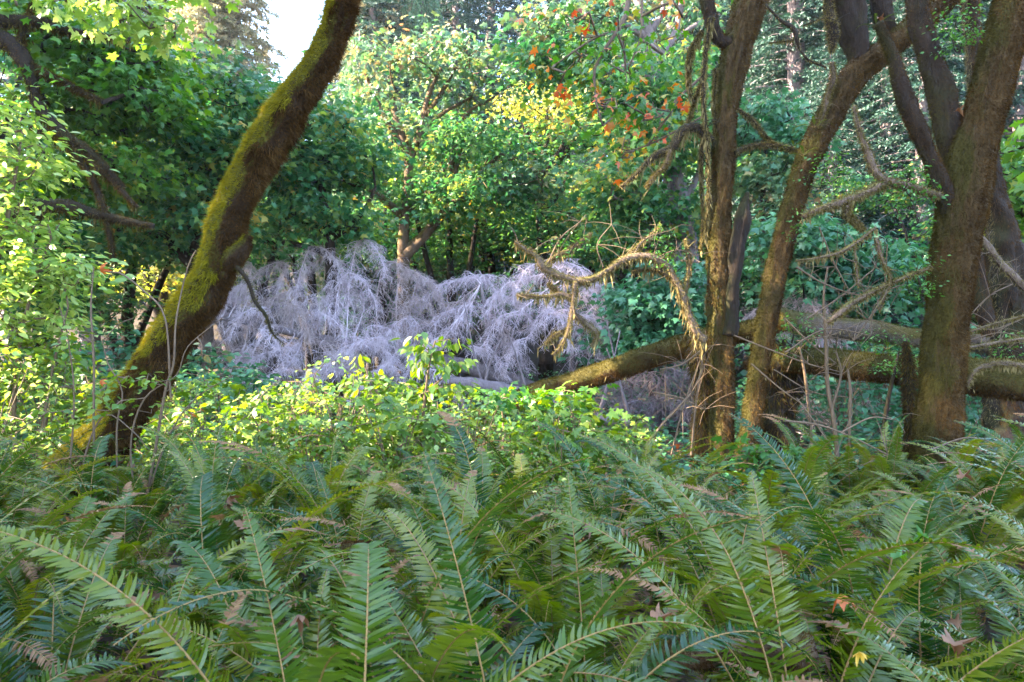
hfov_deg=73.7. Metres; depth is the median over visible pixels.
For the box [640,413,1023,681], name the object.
sword fern
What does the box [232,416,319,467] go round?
salmonberry shrub
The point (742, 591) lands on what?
sword fern
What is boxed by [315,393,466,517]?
salmonberry shrub
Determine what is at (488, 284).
fallen conifer
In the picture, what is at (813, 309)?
fallen conifer
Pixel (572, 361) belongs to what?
fallen conifer
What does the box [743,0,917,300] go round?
hemlock tree
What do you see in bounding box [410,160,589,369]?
maple tree
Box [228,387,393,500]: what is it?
salmonberry shrub
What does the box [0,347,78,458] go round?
salmonberry shrub
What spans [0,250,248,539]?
twiggy shrub
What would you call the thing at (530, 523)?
sword fern
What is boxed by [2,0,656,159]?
sky
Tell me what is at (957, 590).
sword fern
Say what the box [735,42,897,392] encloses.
hemlock tree
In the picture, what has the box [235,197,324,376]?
maple tree
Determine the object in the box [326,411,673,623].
sword fern
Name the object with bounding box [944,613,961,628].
fallen leaf
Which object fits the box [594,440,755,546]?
sword fern
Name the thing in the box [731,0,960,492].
slanting tree
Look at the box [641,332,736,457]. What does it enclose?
dead branch
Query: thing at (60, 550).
sword fern
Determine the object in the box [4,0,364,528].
leaning tree
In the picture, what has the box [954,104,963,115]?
fallen leaf
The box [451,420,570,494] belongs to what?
salmonberry shrub
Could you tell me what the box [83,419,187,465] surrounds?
salmonberry shrub
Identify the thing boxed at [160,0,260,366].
hemlock tree
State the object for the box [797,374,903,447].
salmonberry shrub
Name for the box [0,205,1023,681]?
ground
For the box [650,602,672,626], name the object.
fallen leaf
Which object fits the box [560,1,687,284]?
hemlock tree
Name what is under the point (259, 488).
sword fern
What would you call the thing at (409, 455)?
sword fern
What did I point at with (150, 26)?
maple tree
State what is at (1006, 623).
sword fern
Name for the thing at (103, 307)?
maple tree
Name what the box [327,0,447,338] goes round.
hemlock tree
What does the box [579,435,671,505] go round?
salmonberry shrub
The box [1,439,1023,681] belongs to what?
leaf litter
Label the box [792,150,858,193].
huckleberry sprig
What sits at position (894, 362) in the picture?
huckleberry sprig
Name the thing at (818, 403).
salmonberry shrub
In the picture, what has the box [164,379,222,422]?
salmonberry shrub
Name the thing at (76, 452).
sword fern
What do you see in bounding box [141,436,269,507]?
salmonberry shrub
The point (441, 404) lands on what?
salmonberry shrub
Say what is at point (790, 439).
sword fern
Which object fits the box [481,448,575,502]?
salmonberry shrub
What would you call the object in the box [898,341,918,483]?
dark stump
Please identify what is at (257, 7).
hemlock tree
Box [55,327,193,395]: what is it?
salmonberry shrub
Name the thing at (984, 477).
sword fern
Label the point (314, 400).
salmonberry shrub
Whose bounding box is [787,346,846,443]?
bare sapling
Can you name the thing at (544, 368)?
maple tree
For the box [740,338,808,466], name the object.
dark stump
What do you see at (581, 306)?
maple tree
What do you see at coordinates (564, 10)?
hemlock tree
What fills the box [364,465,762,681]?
sword fern
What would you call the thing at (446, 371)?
leafy sapling
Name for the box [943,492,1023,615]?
sword fern
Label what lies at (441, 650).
sword fern
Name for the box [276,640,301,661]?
fallen leaf
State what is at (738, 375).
salmonberry shrub
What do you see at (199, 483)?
sword fern
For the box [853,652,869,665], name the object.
fallen leaf
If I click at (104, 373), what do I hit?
salmonberry shrub
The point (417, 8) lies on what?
hemlock tree
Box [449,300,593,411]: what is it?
fallen log
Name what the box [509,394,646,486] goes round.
salmonberry shrub
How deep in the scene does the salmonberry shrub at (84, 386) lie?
7.43 m
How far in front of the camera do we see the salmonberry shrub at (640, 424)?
7.85 m
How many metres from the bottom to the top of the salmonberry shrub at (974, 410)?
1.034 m
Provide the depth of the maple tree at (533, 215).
18.84 m
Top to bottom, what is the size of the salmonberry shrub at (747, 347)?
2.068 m
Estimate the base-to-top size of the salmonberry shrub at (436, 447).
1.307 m
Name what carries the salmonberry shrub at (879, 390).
on the ground at (532, 353)
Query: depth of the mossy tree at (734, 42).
6.88 m
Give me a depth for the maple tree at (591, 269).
21.20 m
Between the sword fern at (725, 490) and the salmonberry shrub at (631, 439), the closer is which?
the sword fern at (725, 490)
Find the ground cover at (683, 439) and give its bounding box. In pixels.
[0,367,1015,539]
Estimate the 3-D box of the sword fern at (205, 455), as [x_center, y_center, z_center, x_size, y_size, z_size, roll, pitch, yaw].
[-1.754,1.067,4.260,1.591,1.042,1.529,0,0,0]
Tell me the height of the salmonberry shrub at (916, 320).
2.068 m
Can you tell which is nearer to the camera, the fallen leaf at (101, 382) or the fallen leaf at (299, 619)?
the fallen leaf at (299, 619)
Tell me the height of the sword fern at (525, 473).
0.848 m
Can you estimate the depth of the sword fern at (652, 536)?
3.56 m
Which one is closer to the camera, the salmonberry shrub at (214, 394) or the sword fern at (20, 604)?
the sword fern at (20, 604)
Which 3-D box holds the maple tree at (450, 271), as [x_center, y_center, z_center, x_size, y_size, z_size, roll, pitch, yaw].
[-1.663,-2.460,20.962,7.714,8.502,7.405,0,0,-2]
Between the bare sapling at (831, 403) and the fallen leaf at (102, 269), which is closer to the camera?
the fallen leaf at (102, 269)
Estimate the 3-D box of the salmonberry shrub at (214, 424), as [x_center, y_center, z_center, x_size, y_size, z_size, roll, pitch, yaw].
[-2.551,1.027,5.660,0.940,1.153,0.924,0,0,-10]
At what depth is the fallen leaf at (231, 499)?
3.40 m
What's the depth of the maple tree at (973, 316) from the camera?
14.30 m
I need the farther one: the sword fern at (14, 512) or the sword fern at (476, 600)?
the sword fern at (14, 512)
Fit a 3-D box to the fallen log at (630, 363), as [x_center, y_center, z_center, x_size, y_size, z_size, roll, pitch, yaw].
[1.287,0.433,8.580,4.146,1.522,0.776,0,0,29]
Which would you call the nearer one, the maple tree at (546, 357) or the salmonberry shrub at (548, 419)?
the salmonberry shrub at (548, 419)
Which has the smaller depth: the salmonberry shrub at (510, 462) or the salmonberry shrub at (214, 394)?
the salmonberry shrub at (510, 462)
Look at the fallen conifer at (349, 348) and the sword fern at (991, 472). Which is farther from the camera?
the fallen conifer at (349, 348)
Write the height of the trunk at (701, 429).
1.756 m
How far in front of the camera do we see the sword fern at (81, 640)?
2.19 m
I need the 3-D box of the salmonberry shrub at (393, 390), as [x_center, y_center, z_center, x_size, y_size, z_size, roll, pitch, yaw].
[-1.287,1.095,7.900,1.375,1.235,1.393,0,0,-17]
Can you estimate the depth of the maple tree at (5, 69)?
13.83 m
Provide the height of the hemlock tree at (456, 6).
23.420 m
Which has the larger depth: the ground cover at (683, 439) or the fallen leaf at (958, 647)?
the ground cover at (683, 439)
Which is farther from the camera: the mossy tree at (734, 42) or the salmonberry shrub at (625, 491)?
the mossy tree at (734, 42)
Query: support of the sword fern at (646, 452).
on the ground at (532, 353)
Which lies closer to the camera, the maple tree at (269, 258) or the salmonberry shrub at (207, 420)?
the salmonberry shrub at (207, 420)
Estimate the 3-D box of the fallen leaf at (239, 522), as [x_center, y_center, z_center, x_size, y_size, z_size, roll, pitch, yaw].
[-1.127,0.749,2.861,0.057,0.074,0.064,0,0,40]
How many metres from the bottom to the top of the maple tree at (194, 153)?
7.112 m
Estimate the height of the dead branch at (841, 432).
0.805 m
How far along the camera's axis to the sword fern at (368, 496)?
3.38 m
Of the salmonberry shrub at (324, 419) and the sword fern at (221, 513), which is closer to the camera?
the sword fern at (221, 513)
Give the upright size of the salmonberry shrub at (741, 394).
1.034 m
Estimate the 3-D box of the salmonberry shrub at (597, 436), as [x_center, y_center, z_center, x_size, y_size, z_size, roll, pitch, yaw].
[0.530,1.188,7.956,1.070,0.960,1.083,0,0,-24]
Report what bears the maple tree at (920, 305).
on the ground at (532, 353)
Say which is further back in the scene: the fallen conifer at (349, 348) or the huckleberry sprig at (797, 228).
the fallen conifer at (349, 348)
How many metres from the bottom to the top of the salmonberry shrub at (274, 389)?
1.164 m
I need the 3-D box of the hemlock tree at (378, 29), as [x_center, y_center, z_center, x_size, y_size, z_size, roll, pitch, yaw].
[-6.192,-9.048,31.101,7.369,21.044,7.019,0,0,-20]
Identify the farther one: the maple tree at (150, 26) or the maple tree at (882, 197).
the maple tree at (882, 197)
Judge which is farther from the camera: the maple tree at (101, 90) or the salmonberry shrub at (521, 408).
the maple tree at (101, 90)
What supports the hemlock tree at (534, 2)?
on the ground at (532, 353)
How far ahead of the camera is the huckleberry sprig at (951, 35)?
5.58 m
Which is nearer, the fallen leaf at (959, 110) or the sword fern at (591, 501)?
the sword fern at (591, 501)
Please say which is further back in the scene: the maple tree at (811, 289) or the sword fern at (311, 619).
the maple tree at (811, 289)
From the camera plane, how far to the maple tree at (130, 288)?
16.89 m
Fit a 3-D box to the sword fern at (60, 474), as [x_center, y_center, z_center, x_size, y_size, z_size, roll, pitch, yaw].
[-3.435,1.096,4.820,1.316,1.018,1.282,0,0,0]
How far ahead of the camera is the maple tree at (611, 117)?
8.19 m
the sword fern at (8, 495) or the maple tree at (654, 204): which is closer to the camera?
the sword fern at (8, 495)
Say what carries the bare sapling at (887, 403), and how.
on the ground at (532, 353)
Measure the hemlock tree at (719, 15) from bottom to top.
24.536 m
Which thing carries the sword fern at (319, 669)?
on the ground at (532, 353)
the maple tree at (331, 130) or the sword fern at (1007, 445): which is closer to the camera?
the sword fern at (1007, 445)
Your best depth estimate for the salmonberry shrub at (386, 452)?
6.44 m
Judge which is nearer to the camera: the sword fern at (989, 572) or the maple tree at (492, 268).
the sword fern at (989, 572)
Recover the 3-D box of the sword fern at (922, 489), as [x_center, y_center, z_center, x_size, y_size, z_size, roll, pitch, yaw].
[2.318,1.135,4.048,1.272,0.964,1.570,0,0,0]
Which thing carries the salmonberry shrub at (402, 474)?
on the ground at (532, 353)
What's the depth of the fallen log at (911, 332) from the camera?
8.11 m
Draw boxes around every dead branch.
[532,203,727,269]
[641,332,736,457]
[734,294,892,453]
[784,227,924,369]
[785,389,1014,484]
[970,262,1023,354]
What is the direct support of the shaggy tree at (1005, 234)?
on the ground at (532, 353)
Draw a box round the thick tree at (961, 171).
[795,0,1023,520]
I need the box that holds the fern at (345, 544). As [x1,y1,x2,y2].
[339,539,396,568]
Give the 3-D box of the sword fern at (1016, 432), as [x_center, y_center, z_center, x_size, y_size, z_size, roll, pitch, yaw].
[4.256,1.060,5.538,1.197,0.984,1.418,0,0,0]
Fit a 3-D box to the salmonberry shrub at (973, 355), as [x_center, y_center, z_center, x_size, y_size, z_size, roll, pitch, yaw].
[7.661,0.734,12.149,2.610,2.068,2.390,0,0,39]
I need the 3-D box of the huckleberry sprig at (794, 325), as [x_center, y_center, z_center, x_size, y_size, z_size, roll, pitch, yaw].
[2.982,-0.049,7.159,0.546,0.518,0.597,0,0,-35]
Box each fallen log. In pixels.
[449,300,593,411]
[469,313,787,424]
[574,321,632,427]
[769,345,1023,404]
[779,306,990,353]
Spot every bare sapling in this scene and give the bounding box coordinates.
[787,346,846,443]
[804,268,878,484]
[818,352,854,450]
[857,352,916,452]
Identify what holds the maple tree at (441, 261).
on the ground at (532, 353)
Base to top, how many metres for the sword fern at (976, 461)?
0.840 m
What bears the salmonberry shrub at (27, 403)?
on the ground at (532, 353)
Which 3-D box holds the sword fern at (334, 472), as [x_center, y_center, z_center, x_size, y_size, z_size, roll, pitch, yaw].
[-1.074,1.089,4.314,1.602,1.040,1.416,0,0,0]
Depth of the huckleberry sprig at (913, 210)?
5.47 m
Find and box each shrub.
[0,75,135,466]
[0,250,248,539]
[0,336,107,435]
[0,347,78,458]
[0,353,113,450]
[0,354,40,415]
[0,356,85,459]
[0,359,112,465]
[1,422,148,507]
[8,351,125,422]
[30,396,227,501]
[53,443,191,524]
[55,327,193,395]
[79,370,215,462]
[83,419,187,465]
[91,372,204,446]
[108,337,242,387]
[130,395,260,523]
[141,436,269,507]
[143,381,278,477]
[156,366,234,445]
[164,351,282,437]
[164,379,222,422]
[187,400,322,494]
[198,361,287,415]
[217,441,314,515]
[224,386,322,444]
[225,376,335,466]
[226,413,377,521]
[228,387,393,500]
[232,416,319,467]
[244,377,394,472]
[254,382,373,455]
[265,354,409,510]
[312,400,462,478]
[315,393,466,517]
[341,382,459,459]
[341,460,434,542]
[343,416,460,490]
[369,386,503,476]
[380,453,502,516]
[391,402,537,487]
[400,386,521,482]
[426,407,493,462]
[446,445,569,507]
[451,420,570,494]
[461,387,559,472]
[468,380,619,484]
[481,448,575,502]
[495,407,626,496]
[505,449,630,535]
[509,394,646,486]
[519,407,601,463]
[545,314,683,414]
[577,434,675,474]
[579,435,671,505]
[599,468,674,524]
[602,414,667,460]
[639,358,743,407]
[734,331,857,376]
[734,378,807,436]
[796,373,857,431]
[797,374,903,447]
[805,341,917,438]
[807,340,900,417]
[816,317,970,418]
[868,324,988,416]
[964,395,982,436]
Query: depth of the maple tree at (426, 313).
28.20 m
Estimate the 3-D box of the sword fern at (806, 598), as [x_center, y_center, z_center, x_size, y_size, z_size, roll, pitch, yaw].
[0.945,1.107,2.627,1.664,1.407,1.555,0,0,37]
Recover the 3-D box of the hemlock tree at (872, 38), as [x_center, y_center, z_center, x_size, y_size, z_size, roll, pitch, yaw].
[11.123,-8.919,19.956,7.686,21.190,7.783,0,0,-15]
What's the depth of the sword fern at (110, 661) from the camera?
1.81 m
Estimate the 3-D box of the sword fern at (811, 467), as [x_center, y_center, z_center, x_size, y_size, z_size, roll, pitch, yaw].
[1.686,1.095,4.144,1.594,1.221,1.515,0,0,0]
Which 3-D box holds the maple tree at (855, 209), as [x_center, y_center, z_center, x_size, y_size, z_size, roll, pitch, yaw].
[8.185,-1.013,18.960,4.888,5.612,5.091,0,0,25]
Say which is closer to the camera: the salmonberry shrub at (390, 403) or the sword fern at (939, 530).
the sword fern at (939, 530)
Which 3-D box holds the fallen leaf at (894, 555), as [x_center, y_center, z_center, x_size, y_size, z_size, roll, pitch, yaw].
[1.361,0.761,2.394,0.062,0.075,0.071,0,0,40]
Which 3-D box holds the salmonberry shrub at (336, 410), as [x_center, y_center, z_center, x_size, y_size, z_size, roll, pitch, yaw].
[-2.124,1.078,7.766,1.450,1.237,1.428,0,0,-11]
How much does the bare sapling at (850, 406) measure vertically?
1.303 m
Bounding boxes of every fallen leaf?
[99,379,106,386]
[100,262,111,273]
[126,589,149,611]
[224,495,242,510]
[234,512,250,528]
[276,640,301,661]
[285,614,308,638]
[579,455,588,466]
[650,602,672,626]
[832,595,854,612]
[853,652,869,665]
[890,549,906,561]
[913,525,928,541]
[941,627,976,656]
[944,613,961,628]
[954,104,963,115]
[956,469,972,480]
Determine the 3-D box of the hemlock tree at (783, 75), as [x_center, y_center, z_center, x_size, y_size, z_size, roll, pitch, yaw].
[9.448,-6.746,24.916,9.345,18.556,8.585,0,0,2]
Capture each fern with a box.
[0,417,150,532]
[0,420,112,574]
[0,420,118,593]
[0,423,201,590]
[0,424,154,574]
[0,428,78,513]
[0,460,54,507]
[0,469,253,666]
[0,472,217,681]
[0,481,165,668]
[0,492,225,681]
[0,507,716,681]
[0,527,356,681]
[0,559,151,681]
[1,471,415,681]
[18,422,248,557]
[21,430,183,533]
[60,409,347,659]
[64,426,339,601]
[64,540,479,681]
[93,456,680,681]
[133,451,825,681]
[145,440,541,674]
[149,507,449,677]
[167,588,406,681]
[177,434,362,551]
[203,424,461,605]
[261,470,630,680]
[265,462,439,560]
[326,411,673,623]
[336,440,524,554]
[337,440,539,585]
[339,539,396,568]
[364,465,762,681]
[385,472,816,681]
[393,461,572,538]
[397,422,638,575]
[407,481,688,675]
[493,420,740,616]
[512,438,808,634]
[525,463,663,537]
[527,434,1023,681]
[539,465,1023,681]
[563,431,738,526]
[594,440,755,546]
[601,469,944,680]
[602,464,835,618]
[606,442,756,526]
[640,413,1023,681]
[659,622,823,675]
[671,455,795,541]
[672,434,957,589]
[717,416,908,503]
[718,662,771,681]
[742,465,1023,681]
[755,460,909,545]
[757,413,955,525]
[782,140,807,150]
[785,145,820,162]
[786,466,1022,579]
[789,493,1023,657]
[794,116,831,133]
[801,620,963,681]
[817,544,1023,681]
[822,522,1023,681]
[827,414,999,527]
[855,13,898,32]
[858,440,1023,622]
[861,342,900,356]
[862,433,1022,538]
[897,436,1020,523]
[901,438,1023,555]
[922,443,1023,521]
[924,420,1023,512]
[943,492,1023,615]
[946,436,1022,545]
[951,413,1023,480]
[965,414,1023,481]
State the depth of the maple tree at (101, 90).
10.45 m
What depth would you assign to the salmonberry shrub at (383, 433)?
6.07 m
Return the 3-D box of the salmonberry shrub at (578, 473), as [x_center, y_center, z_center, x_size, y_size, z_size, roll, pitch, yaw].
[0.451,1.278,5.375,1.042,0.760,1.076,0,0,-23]
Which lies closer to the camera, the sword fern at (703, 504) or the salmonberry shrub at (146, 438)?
the sword fern at (703, 504)
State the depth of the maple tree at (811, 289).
11.05 m
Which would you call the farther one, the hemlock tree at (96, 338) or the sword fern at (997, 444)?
the hemlock tree at (96, 338)
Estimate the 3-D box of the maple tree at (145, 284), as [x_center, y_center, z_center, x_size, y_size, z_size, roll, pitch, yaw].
[-12.783,-3.638,22.830,9.126,11.061,8.731,0,0,26]
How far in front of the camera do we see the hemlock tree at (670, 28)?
27.45 m
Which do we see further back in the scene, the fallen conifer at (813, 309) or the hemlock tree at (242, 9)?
the hemlock tree at (242, 9)
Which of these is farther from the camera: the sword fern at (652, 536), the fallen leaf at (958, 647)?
the sword fern at (652, 536)
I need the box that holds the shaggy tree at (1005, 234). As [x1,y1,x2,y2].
[955,0,1023,457]
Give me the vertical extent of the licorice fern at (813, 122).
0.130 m
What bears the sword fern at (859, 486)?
on the ground at (532, 353)
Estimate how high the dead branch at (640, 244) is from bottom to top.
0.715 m
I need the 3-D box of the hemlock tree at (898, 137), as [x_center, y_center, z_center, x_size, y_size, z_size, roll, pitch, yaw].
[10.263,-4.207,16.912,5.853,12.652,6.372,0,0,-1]
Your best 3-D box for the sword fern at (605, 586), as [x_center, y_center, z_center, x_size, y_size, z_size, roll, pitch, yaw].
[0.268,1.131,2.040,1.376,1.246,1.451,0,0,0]
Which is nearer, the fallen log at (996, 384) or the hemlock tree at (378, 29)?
the fallen log at (996, 384)
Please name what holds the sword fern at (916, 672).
on the ground at (532, 353)
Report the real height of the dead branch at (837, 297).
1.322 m
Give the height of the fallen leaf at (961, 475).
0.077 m
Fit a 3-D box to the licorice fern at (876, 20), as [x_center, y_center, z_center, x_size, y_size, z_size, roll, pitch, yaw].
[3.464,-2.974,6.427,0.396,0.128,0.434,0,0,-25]
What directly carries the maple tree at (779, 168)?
on the ground at (532, 353)
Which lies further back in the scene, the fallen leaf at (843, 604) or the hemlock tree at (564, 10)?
the hemlock tree at (564, 10)
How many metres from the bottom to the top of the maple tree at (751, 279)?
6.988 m
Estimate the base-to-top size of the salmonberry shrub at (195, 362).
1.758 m
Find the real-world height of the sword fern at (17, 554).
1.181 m
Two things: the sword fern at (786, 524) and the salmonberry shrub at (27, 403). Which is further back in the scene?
the salmonberry shrub at (27, 403)
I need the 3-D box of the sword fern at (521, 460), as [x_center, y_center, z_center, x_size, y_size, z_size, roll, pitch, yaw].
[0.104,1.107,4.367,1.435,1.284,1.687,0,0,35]
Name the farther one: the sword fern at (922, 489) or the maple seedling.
the maple seedling
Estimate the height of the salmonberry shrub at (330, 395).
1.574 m
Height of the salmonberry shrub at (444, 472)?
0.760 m
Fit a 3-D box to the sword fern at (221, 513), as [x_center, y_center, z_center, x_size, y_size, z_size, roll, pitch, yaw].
[-1.365,1.005,3.267,1.448,1.272,1.428,0,0,37]
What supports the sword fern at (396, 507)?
on the ground at (532, 353)
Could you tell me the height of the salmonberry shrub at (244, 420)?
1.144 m
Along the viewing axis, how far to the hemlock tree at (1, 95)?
29.68 m
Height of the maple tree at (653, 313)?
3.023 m
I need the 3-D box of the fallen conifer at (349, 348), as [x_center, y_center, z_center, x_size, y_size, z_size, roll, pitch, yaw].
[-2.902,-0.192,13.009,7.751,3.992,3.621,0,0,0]
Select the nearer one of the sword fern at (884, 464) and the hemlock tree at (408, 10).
the sword fern at (884, 464)
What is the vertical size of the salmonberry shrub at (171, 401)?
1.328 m
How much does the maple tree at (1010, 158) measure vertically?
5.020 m
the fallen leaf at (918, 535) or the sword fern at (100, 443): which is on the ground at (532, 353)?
the sword fern at (100, 443)
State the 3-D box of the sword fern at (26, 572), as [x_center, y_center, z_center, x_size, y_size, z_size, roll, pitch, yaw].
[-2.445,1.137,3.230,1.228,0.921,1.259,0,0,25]
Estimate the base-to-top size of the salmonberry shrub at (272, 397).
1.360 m
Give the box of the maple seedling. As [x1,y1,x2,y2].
[698,431,808,485]
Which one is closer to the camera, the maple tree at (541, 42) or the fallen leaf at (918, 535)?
the fallen leaf at (918, 535)
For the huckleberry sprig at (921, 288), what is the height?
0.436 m
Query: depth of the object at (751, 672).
1.87 m
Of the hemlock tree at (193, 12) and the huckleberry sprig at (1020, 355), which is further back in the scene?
the hemlock tree at (193, 12)
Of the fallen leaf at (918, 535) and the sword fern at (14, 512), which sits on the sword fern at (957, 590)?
the fallen leaf at (918, 535)
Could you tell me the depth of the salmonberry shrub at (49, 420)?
8.13 m
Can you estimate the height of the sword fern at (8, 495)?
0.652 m
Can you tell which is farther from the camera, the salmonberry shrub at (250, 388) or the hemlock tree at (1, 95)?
the hemlock tree at (1, 95)
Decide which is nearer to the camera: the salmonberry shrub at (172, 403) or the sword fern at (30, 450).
the sword fern at (30, 450)
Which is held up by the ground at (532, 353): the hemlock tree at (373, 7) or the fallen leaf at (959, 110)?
the hemlock tree at (373, 7)
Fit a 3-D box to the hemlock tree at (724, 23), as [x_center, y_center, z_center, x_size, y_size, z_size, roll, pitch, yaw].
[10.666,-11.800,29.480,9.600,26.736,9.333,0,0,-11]
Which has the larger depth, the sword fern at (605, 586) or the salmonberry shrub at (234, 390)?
the salmonberry shrub at (234, 390)
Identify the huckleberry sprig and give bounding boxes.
[543,230,602,257]
[644,224,687,272]
[773,312,822,359]
[778,206,817,248]
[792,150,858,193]
[857,329,918,352]
[861,350,919,376]
[872,158,950,235]
[887,247,950,301]
[920,0,985,60]
[982,330,1023,359]
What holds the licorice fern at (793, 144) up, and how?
attached to the slanting tree at (843, 20)
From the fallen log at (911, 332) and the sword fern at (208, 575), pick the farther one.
the fallen log at (911, 332)
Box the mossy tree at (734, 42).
[507,0,801,485]
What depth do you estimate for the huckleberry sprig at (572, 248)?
6.69 m
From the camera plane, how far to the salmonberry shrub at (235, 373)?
9.21 m
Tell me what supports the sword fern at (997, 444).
on the ground at (532, 353)
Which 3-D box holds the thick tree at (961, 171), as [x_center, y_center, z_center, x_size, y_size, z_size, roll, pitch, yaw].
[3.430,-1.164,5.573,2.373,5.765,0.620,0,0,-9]
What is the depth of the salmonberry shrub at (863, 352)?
11.65 m
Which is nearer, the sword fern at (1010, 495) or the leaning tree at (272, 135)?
the sword fern at (1010, 495)
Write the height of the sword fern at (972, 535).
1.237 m
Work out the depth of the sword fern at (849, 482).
5.48 m
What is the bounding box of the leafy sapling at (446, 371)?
[336,332,483,475]
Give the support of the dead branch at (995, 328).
attached to the thick tree at (961, 171)
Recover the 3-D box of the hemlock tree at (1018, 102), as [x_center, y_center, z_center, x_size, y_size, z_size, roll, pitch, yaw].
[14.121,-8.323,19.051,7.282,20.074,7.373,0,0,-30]
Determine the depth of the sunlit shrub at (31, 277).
6.91 m
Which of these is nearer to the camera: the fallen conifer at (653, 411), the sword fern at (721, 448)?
the sword fern at (721, 448)
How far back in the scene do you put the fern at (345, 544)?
2.97 m
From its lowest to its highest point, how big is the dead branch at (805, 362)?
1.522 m
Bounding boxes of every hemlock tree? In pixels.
[0,0,70,349]
[0,0,173,371]
[125,0,188,294]
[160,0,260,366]
[169,1,274,77]
[170,0,289,362]
[278,0,444,371]
[297,2,346,237]
[314,30,423,378]
[324,0,413,339]
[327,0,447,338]
[386,0,483,357]
[414,0,519,353]
[451,0,543,324]
[485,0,554,282]
[500,0,593,278]
[511,0,581,281]
[551,0,640,336]
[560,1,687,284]
[583,0,746,376]
[630,0,741,272]
[657,3,876,380]
[686,0,786,367]
[687,0,908,310]
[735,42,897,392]
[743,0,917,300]
[757,0,1023,323]
[825,0,1012,409]
[864,0,1007,210]
[908,0,1023,306]
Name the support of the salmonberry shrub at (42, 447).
on the ground at (532, 353)
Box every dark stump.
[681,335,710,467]
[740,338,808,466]
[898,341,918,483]
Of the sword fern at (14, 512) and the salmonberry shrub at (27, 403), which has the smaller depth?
the sword fern at (14, 512)
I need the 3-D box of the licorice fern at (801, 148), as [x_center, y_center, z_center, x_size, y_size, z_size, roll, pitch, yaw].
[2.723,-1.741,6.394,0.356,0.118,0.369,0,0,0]
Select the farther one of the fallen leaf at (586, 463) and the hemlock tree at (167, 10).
the hemlock tree at (167, 10)
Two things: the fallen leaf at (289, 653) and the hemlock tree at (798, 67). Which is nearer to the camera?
the fallen leaf at (289, 653)
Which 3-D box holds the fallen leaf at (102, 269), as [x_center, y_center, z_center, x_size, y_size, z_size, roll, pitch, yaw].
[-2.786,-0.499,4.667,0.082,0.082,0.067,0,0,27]
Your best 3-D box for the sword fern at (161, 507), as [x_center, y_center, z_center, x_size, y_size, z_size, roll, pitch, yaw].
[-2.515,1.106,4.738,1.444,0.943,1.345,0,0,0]
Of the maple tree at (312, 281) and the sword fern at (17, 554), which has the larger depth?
the maple tree at (312, 281)
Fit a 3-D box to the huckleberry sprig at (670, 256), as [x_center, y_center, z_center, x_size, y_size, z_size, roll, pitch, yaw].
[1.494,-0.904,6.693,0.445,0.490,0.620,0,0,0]
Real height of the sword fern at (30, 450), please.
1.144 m
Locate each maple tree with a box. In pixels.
[0,0,236,265]
[0,31,248,369]
[0,34,105,312]
[0,154,179,406]
[6,84,251,380]
[11,0,241,64]
[15,97,337,391]
[54,16,344,408]
[193,71,424,401]
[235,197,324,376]
[251,190,415,392]
[297,11,587,375]
[330,89,494,388]
[372,111,575,385]
[392,156,477,374]
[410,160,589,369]
[445,158,600,378]
[463,72,609,363]
[464,83,710,388]
[476,0,729,397]
[492,192,731,385]
[515,0,733,185]
[547,45,751,394]
[565,181,632,368]
[578,252,744,420]
[648,151,831,319]
[690,80,851,281]
[732,207,927,415]
[740,192,898,345]
[748,231,927,347]
[819,141,1023,406]
[911,195,1023,331]
[982,118,1023,269]
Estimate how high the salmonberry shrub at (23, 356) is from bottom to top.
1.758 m
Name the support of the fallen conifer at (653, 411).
on the ground at (532, 353)
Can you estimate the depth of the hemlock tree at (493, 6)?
38.64 m
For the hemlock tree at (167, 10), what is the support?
on the ground at (532, 353)
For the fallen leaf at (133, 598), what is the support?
on the sword fern at (441, 650)
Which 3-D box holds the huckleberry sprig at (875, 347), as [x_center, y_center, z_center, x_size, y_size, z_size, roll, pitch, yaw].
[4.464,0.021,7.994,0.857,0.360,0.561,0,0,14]
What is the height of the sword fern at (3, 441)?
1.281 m
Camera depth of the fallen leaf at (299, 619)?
1.90 m
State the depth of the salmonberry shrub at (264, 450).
5.32 m
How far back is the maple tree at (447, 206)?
16.64 m
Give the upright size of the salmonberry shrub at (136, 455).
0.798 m
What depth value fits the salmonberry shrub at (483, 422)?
8.12 m
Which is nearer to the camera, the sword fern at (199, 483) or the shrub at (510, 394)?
the sword fern at (199, 483)
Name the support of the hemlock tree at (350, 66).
on the ground at (532, 353)
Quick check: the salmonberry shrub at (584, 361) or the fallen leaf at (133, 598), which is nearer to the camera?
the fallen leaf at (133, 598)
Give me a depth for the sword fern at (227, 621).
1.92 m
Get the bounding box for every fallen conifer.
[194,238,535,424]
[393,267,538,388]
[476,253,656,382]
[593,363,736,436]
[736,289,901,442]
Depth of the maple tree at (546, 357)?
19.79 m
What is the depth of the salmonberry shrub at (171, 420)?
6.01 m
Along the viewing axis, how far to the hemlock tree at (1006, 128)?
21.88 m
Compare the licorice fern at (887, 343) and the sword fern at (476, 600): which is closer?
the sword fern at (476, 600)
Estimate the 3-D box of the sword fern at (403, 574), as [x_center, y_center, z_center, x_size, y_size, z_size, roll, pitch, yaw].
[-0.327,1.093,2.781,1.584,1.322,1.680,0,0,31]
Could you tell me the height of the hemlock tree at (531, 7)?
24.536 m
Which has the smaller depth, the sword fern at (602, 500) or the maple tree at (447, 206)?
the sword fern at (602, 500)

